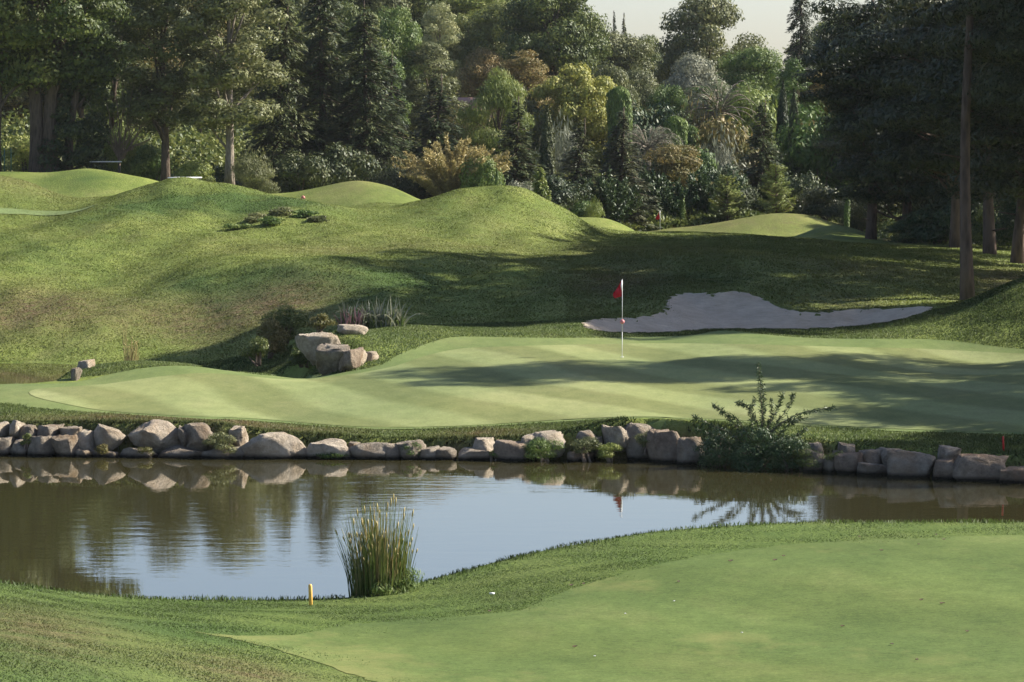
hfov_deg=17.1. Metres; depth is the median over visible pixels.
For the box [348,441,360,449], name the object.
boulder
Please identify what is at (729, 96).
palm
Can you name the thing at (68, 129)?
ivy clad tree
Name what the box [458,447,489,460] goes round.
boulder
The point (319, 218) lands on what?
weeds
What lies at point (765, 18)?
sky
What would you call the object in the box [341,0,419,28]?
hill tree
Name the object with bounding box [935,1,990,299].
pine
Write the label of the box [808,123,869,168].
brown pine
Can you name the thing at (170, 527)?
pond water
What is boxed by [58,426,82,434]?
boulder
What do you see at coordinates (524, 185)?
bush
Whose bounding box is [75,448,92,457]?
boulder
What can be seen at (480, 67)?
ochre tree
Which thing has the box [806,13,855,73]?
hill tree
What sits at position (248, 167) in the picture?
bush
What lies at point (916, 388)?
putting green
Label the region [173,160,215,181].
bush
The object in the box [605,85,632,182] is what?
clipped cypress
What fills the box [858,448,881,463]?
boulder
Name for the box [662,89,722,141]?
bush
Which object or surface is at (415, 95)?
grey tree
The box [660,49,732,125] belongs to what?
olive tree
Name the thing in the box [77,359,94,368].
rock
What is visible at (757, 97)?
bush
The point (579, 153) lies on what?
fir
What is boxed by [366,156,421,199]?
bush
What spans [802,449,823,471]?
boulder
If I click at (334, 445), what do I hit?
boulder
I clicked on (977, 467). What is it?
boulder
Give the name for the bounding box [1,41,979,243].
undergrowth
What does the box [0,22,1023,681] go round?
ground
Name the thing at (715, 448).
bush
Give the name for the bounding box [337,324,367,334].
rock
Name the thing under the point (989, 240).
pine
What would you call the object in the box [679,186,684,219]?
thin cypress
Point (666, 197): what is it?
bush
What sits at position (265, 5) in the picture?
broadleaf tree
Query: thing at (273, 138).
spruce
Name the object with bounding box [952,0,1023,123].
pine
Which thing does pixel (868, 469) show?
boulder
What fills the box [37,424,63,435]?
boulder
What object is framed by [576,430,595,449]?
boulder
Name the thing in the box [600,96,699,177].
bush
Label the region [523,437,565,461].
wall plant
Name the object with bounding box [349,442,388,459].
boulder
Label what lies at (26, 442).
wall plant
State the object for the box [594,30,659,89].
broadleaf tree
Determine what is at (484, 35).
oak
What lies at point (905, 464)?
boulder
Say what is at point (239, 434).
boulder
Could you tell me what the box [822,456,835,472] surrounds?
boulder
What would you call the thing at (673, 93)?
broadleaf tree
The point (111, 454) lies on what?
boulder
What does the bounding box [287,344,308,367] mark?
weeds
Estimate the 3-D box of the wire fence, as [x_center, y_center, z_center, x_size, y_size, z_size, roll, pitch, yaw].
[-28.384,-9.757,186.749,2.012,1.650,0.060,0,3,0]
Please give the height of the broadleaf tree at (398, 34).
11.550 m
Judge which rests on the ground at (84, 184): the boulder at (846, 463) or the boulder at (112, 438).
the boulder at (846, 463)
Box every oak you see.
[434,13,498,94]
[457,0,541,82]
[496,0,613,110]
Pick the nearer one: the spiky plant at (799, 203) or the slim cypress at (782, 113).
the spiky plant at (799, 203)
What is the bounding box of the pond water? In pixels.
[0,363,1023,599]
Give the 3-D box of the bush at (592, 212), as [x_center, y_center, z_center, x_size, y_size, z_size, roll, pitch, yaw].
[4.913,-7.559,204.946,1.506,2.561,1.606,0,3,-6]
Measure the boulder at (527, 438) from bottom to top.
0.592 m
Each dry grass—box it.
[120,319,126,344]
[123,336,139,360]
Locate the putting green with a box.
[29,343,1023,431]
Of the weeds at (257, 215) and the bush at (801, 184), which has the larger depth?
the bush at (801, 184)
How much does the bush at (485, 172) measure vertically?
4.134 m
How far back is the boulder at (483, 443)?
75.57 m
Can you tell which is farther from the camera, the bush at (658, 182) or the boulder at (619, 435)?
the bush at (658, 182)
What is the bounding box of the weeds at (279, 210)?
[269,206,294,215]
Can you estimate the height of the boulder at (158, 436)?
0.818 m
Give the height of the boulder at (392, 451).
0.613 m
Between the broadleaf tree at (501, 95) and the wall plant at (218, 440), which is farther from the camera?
the broadleaf tree at (501, 95)
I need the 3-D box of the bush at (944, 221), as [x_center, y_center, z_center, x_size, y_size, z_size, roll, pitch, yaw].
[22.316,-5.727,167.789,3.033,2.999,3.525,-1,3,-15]
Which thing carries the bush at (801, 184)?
on the ground at (84, 184)
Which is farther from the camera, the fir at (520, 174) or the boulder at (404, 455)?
the fir at (520, 174)
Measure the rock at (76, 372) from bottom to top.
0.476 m
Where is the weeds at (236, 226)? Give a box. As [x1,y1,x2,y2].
[221,223,252,228]
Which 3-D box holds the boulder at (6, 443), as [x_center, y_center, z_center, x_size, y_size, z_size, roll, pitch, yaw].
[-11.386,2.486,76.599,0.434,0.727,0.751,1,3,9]
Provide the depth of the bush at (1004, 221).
162.41 m
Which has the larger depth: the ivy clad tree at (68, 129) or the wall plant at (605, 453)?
the ivy clad tree at (68, 129)
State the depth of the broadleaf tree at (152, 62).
228.26 m
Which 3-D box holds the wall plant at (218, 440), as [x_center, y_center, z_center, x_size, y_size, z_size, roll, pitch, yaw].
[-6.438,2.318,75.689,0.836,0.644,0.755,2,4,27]
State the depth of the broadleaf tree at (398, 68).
213.87 m
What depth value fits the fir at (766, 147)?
225.36 m
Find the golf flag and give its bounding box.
[613,278,624,344]
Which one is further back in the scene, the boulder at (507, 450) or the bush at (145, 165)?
the bush at (145, 165)
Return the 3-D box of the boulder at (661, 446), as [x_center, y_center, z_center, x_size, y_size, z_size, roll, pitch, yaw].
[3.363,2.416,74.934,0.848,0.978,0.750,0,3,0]
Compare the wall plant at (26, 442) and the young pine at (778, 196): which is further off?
the young pine at (778, 196)
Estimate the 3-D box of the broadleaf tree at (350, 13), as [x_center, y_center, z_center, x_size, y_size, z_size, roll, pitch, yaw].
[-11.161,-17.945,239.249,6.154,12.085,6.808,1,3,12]
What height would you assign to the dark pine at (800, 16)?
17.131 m
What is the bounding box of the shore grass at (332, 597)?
[0,517,1023,602]
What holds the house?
on the ground at (84, 184)
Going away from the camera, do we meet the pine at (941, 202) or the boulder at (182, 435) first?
the boulder at (182, 435)
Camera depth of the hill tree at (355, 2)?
300.45 m
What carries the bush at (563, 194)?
on the ground at (84, 184)
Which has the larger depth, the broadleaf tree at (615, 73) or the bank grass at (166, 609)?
the broadleaf tree at (615, 73)
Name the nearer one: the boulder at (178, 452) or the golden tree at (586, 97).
the boulder at (178, 452)
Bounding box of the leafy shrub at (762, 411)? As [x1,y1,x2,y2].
[691,361,836,460]
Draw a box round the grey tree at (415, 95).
[393,41,468,145]
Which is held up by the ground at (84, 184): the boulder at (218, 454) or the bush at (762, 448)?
the bush at (762, 448)
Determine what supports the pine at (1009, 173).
on the ground at (84, 184)
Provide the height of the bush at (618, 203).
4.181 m
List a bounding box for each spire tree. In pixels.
[611,10,616,37]
[621,13,626,35]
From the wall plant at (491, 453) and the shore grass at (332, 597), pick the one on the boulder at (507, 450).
the wall plant at (491, 453)
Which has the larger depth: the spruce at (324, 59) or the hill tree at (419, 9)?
the hill tree at (419, 9)
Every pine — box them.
[709,174,747,220]
[756,163,796,213]
[774,0,823,157]
[791,0,924,239]
[799,73,835,121]
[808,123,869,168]
[812,0,1020,247]
[813,69,945,242]
[816,6,981,220]
[848,14,1014,211]
[865,0,1017,254]
[894,0,1023,263]
[900,25,1023,212]
[927,0,1023,82]
[929,0,1012,68]
[932,0,1023,69]
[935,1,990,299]
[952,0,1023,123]
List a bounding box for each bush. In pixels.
[1,133,58,171]
[73,132,122,172]
[102,113,156,173]
[121,142,173,180]
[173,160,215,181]
[230,144,280,193]
[274,148,333,192]
[306,141,382,189]
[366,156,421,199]
[437,105,504,150]
[458,153,505,187]
[491,84,556,177]
[506,178,532,190]
[519,132,568,169]
[530,108,589,184]
[535,174,592,210]
[570,200,599,217]
[578,169,643,223]
[583,197,604,217]
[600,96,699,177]
[616,162,681,223]
[629,195,656,219]
[639,179,699,218]
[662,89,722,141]
[665,147,717,178]
[672,164,740,216]
[690,112,773,187]
[693,428,746,466]
[696,161,750,212]
[699,80,777,156]
[701,123,748,177]
[723,423,792,471]
[726,185,763,215]
[765,432,811,471]
[772,171,828,216]
[773,100,869,189]
[795,185,854,220]
[836,185,885,230]
[877,204,898,223]
[880,219,921,243]
[900,207,949,244]
[928,195,982,245]
[971,201,1011,246]
[982,191,1016,247]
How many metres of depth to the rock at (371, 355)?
92.76 m
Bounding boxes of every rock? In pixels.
[71,367,81,380]
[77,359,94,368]
[295,332,340,365]
[315,343,349,375]
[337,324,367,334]
[339,347,363,371]
[360,350,366,365]
[366,351,378,361]
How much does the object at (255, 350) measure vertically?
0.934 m
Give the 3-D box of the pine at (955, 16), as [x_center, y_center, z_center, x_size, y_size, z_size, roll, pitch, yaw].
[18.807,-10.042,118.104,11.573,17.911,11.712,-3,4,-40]
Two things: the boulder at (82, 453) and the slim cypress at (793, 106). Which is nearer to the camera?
the boulder at (82, 453)
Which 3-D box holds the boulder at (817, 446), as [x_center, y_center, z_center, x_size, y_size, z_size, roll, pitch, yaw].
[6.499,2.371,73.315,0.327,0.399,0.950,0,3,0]
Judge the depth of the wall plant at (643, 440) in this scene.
74.94 m
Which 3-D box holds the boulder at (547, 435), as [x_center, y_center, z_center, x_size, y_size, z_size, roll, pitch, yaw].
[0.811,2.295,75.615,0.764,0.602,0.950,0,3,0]
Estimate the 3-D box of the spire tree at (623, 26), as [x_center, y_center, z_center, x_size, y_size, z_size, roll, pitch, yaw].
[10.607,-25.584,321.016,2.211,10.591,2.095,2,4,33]
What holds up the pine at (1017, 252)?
on the ground at (84, 184)
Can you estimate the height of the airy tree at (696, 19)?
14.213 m
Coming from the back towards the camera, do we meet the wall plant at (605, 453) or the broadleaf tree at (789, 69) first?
the broadleaf tree at (789, 69)
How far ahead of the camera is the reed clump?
50.01 m
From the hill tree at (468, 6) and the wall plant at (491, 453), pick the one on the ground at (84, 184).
the hill tree at (468, 6)
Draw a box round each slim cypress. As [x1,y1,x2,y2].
[538,104,555,178]
[775,79,788,175]
[786,88,800,184]
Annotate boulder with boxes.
[0,421,9,437]
[0,436,14,455]
[9,420,24,438]
[9,438,27,455]
[19,424,36,438]
[27,435,54,456]
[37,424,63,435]
[51,434,78,456]
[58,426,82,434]
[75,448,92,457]
[77,429,95,449]
[92,450,119,457]
[93,423,126,450]
[119,447,158,457]
[128,419,180,453]
[157,445,202,458]
[177,425,186,445]
[184,422,215,451]
[201,446,243,458]
[229,426,248,446]
[241,432,306,458]
[306,438,352,458]
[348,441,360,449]
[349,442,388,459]
[384,443,400,459]
[396,439,425,459]
[419,445,439,459]
[435,446,456,459]
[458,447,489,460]
[473,437,494,451]
[493,439,527,460]
[521,433,536,458]
[534,430,565,458]
[567,451,593,461]
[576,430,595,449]
[591,436,602,458]
[602,424,629,451]
[624,422,653,459]
[646,429,679,462]
[677,436,708,464]
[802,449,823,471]
[807,442,823,452]
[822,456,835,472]
[834,451,862,473]
[837,442,854,451]
[856,462,886,475]
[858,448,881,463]
[878,447,897,466]
[887,449,935,477]
[932,458,954,479]
[937,445,961,460]
[952,453,1008,481]
[999,466,1023,483]
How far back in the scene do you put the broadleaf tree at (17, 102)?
222.05 m
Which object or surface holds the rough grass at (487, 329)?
on the ground at (84, 184)
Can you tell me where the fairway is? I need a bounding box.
[199,535,1023,681]
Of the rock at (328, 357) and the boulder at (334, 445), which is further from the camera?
the rock at (328, 357)
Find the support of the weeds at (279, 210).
on the ground at (84, 184)
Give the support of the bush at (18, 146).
on the ground at (84, 184)
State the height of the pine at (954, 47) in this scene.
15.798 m
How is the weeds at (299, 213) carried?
on the ground at (84, 184)
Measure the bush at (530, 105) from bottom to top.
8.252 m
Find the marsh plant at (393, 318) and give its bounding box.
[334,297,427,328]
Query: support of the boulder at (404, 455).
on the ground at (84, 184)
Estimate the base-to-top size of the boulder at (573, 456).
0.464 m
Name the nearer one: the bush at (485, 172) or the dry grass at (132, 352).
the dry grass at (132, 352)
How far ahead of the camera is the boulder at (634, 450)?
75.28 m
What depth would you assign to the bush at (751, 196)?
221.43 m
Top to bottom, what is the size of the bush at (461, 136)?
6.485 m
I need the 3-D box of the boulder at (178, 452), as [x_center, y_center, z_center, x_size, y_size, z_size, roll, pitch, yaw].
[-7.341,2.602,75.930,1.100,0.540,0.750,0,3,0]
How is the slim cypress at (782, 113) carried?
on the ground at (84, 184)
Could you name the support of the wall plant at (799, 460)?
on the boulder at (817, 469)
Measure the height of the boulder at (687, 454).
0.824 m
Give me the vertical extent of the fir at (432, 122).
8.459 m
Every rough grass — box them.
[0,175,740,366]
[56,277,1023,380]
[565,209,1023,320]
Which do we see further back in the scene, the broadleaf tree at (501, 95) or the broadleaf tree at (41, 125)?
the broadleaf tree at (501, 95)
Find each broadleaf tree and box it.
[0,0,89,171]
[0,0,133,171]
[2,85,61,132]
[42,17,128,118]
[84,0,157,131]
[106,0,217,180]
[116,27,183,135]
[167,0,246,144]
[169,0,289,184]
[226,0,318,134]
[265,0,342,118]
[311,1,393,136]
[354,50,412,169]
[360,4,430,87]
[455,65,534,160]
[580,59,644,173]
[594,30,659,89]
[620,34,667,84]
[623,64,659,116]
[643,83,689,135]
[705,45,784,129]
[762,57,823,137]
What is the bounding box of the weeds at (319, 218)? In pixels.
[307,215,329,221]
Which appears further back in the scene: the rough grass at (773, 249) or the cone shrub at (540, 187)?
the cone shrub at (540, 187)
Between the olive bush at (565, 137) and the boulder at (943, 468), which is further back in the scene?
the olive bush at (565, 137)
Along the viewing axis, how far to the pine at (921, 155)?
156.44 m
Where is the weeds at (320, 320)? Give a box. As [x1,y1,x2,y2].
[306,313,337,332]
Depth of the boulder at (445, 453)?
75.26 m
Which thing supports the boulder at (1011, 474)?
on the ground at (84, 184)
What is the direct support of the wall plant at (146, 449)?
on the boulder at (129, 452)
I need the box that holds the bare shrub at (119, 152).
[82,66,159,172]
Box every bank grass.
[0,402,1023,465]
[0,521,1023,681]
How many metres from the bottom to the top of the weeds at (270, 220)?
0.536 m
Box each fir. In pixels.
[399,74,471,199]
[488,96,550,189]
[554,120,606,217]
[590,107,664,230]
[738,98,790,210]
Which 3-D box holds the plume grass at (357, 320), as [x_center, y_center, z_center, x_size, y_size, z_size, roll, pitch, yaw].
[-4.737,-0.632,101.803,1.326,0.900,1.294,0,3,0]
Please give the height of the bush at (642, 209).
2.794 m
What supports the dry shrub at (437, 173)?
on the ground at (84, 184)
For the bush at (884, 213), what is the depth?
205.40 m
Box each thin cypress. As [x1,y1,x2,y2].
[495,168,498,184]
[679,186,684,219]
[843,184,850,226]
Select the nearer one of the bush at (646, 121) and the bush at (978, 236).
the bush at (978, 236)
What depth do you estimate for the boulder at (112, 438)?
76.23 m
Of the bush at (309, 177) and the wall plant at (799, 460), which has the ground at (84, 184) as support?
the bush at (309, 177)
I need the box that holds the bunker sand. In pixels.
[582,291,932,332]
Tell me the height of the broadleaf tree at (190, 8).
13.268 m
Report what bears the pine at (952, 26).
on the ground at (84, 184)
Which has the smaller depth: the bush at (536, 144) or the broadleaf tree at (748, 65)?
the bush at (536, 144)
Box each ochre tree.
[453,45,511,97]
[498,49,557,110]
[639,143,711,199]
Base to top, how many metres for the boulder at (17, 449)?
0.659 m
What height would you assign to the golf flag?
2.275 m
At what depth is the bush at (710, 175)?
223.38 m
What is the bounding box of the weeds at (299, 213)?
[292,209,320,217]
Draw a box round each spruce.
[234,0,329,192]
[280,0,371,165]
[317,0,419,194]
[370,55,430,198]
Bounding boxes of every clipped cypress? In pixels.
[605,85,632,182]
[663,115,688,152]
[687,125,699,160]
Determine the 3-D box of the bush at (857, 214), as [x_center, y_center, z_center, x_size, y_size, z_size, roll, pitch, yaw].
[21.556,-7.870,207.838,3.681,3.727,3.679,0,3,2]
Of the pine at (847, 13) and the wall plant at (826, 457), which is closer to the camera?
the wall plant at (826, 457)
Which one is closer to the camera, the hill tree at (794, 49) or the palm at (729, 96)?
the palm at (729, 96)
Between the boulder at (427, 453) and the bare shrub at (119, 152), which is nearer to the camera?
the boulder at (427, 453)
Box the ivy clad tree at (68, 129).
[33,0,115,171]
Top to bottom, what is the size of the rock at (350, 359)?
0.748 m
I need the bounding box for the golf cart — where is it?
[90,161,121,172]
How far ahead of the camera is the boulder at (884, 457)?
72.12 m
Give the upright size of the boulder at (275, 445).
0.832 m
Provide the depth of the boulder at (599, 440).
75.30 m
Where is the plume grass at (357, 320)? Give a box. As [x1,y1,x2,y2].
[333,308,370,326]
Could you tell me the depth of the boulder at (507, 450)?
74.99 m
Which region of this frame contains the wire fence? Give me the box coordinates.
[0,148,11,171]
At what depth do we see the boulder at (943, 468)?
70.85 m
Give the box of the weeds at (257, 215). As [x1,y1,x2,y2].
[244,212,266,221]
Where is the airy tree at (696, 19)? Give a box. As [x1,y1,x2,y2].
[650,0,769,119]
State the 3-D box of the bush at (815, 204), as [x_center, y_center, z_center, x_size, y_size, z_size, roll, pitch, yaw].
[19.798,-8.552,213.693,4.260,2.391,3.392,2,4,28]
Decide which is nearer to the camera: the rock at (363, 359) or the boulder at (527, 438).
the boulder at (527, 438)
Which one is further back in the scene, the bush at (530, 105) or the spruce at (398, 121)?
the bush at (530, 105)
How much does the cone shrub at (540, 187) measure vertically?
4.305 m
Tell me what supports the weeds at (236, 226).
on the ground at (84, 184)
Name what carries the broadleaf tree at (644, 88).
on the ground at (84, 184)
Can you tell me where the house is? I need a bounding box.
[441,97,495,121]
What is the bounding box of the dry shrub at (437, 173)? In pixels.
[389,133,511,196]
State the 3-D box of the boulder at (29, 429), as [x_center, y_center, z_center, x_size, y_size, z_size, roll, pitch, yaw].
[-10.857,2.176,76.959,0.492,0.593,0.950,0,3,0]
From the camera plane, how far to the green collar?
96.19 m
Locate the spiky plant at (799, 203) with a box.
[787,194,822,215]
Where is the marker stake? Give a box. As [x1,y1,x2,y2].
[308,584,312,604]
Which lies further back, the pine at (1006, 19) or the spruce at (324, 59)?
the spruce at (324, 59)
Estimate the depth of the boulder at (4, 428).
76.89 m
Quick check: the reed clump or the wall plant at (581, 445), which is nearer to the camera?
the reed clump
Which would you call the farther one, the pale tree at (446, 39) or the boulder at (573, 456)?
the pale tree at (446, 39)
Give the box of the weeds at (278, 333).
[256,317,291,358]
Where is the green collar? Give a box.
[0,331,1023,433]
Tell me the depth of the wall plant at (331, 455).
75.37 m
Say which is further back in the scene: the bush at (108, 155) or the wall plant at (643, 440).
the bush at (108, 155)
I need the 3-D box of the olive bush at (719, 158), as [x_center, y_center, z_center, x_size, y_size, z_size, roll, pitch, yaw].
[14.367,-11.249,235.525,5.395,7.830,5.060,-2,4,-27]
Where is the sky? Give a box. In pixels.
[578,0,884,72]
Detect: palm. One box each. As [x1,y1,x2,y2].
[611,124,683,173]
[678,78,771,141]
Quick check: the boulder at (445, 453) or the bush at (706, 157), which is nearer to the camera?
the boulder at (445, 453)
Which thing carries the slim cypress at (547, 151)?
on the ground at (84, 184)
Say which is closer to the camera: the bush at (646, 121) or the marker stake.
the marker stake
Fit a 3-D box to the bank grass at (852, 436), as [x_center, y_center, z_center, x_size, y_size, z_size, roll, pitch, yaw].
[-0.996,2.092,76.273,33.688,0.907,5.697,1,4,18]
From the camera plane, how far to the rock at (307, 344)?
95.05 m
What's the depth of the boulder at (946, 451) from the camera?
71.23 m
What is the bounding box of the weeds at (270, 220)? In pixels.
[257,216,285,224]
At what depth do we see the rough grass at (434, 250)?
128.29 m
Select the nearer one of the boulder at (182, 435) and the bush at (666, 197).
the boulder at (182, 435)
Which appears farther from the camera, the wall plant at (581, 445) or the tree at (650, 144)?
the tree at (650, 144)
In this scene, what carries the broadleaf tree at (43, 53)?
on the ground at (84, 184)
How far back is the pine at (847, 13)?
174.94 m
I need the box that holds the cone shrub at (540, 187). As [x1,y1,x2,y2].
[531,167,550,200]
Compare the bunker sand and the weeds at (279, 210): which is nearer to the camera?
the bunker sand
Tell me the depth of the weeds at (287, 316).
105.46 m
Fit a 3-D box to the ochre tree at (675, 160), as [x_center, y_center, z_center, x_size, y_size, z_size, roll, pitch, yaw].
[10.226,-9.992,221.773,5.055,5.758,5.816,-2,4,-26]
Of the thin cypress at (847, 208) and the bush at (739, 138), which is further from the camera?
the bush at (739, 138)
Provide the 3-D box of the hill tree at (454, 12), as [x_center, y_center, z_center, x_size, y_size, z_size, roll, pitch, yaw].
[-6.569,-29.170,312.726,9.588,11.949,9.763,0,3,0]
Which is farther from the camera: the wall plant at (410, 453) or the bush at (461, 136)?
the bush at (461, 136)
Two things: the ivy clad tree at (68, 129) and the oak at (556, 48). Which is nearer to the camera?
the ivy clad tree at (68, 129)
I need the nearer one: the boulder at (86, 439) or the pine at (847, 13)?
the boulder at (86, 439)
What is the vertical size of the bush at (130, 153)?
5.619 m
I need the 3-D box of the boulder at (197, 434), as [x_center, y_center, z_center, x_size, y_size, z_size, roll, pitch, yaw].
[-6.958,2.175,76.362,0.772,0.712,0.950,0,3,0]
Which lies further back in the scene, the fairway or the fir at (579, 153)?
the fir at (579, 153)
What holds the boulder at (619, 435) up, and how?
on the ground at (84, 184)
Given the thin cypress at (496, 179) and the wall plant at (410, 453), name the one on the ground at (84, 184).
the thin cypress at (496, 179)
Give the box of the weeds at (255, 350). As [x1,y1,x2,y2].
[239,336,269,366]
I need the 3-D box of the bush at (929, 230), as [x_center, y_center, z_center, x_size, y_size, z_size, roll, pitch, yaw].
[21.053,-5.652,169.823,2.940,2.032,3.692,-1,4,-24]
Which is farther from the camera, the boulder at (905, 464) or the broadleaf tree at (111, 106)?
the broadleaf tree at (111, 106)
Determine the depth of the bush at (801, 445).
72.67 m
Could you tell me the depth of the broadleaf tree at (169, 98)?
192.28 m
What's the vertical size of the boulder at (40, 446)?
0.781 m
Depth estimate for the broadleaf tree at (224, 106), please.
190.23 m
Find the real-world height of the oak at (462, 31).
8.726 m
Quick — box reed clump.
[332,492,429,596]
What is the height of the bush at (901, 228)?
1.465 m
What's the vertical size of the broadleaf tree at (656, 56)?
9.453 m
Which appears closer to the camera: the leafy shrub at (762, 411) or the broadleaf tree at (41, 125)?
the leafy shrub at (762, 411)
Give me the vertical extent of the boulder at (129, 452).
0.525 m
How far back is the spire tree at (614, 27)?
318.75 m
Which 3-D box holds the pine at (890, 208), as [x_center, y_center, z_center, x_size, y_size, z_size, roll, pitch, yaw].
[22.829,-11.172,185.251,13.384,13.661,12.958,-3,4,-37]
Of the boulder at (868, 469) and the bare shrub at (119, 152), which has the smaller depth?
the boulder at (868, 469)
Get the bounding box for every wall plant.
[20,433,31,450]
[94,443,108,454]
[137,447,153,455]
[201,432,237,452]
[313,452,347,458]
[400,442,421,455]
[489,449,497,460]
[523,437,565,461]
[570,436,601,461]
[595,442,623,461]
[634,429,649,455]
[785,448,824,470]
[823,450,844,459]
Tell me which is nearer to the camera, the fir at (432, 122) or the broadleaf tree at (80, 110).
the fir at (432, 122)
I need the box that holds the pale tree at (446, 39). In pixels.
[418,2,462,100]
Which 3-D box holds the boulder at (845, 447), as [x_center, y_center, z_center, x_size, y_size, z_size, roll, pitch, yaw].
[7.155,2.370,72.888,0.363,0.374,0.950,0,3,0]
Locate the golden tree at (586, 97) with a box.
[526,62,616,168]
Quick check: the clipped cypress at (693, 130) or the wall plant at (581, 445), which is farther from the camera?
the clipped cypress at (693, 130)
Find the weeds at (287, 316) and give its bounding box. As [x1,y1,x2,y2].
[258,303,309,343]
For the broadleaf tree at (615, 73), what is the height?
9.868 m
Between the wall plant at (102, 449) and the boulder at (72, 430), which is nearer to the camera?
the wall plant at (102, 449)
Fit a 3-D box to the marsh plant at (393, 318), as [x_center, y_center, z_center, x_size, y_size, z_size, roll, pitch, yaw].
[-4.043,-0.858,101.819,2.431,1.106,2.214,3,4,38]
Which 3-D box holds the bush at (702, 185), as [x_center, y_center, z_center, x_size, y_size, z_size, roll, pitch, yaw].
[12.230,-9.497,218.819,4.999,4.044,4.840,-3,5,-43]
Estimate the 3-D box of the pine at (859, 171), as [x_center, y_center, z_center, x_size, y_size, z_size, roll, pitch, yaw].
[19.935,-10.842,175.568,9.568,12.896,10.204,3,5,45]
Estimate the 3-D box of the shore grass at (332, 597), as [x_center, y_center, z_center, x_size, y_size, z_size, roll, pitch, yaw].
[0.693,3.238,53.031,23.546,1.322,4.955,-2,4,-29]
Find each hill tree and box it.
[320,0,369,7]
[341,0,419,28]
[363,0,447,42]
[417,0,487,39]
[433,0,514,33]
[782,32,814,65]
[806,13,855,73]
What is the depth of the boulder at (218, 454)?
75.55 m
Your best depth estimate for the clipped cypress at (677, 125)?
235.00 m
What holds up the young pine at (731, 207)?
on the ground at (84, 184)
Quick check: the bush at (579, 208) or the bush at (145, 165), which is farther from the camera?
the bush at (579, 208)
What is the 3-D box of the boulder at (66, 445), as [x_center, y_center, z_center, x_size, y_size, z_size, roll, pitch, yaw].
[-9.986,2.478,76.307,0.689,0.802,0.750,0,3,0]
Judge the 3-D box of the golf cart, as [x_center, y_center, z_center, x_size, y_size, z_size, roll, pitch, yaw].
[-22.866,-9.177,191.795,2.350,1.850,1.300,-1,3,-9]
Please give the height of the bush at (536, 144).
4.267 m
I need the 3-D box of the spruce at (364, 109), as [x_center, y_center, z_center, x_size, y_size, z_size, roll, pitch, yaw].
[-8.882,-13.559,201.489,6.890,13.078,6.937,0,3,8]
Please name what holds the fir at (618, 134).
on the ground at (84, 184)
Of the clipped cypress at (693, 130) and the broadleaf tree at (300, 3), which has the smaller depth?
the clipped cypress at (693, 130)
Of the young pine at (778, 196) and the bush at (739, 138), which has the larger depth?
the bush at (739, 138)
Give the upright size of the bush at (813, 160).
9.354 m
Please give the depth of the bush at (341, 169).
197.36 m
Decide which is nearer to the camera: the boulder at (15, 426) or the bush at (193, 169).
the boulder at (15, 426)
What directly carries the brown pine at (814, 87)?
on the ground at (84, 184)
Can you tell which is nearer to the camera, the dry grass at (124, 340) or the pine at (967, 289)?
the dry grass at (124, 340)

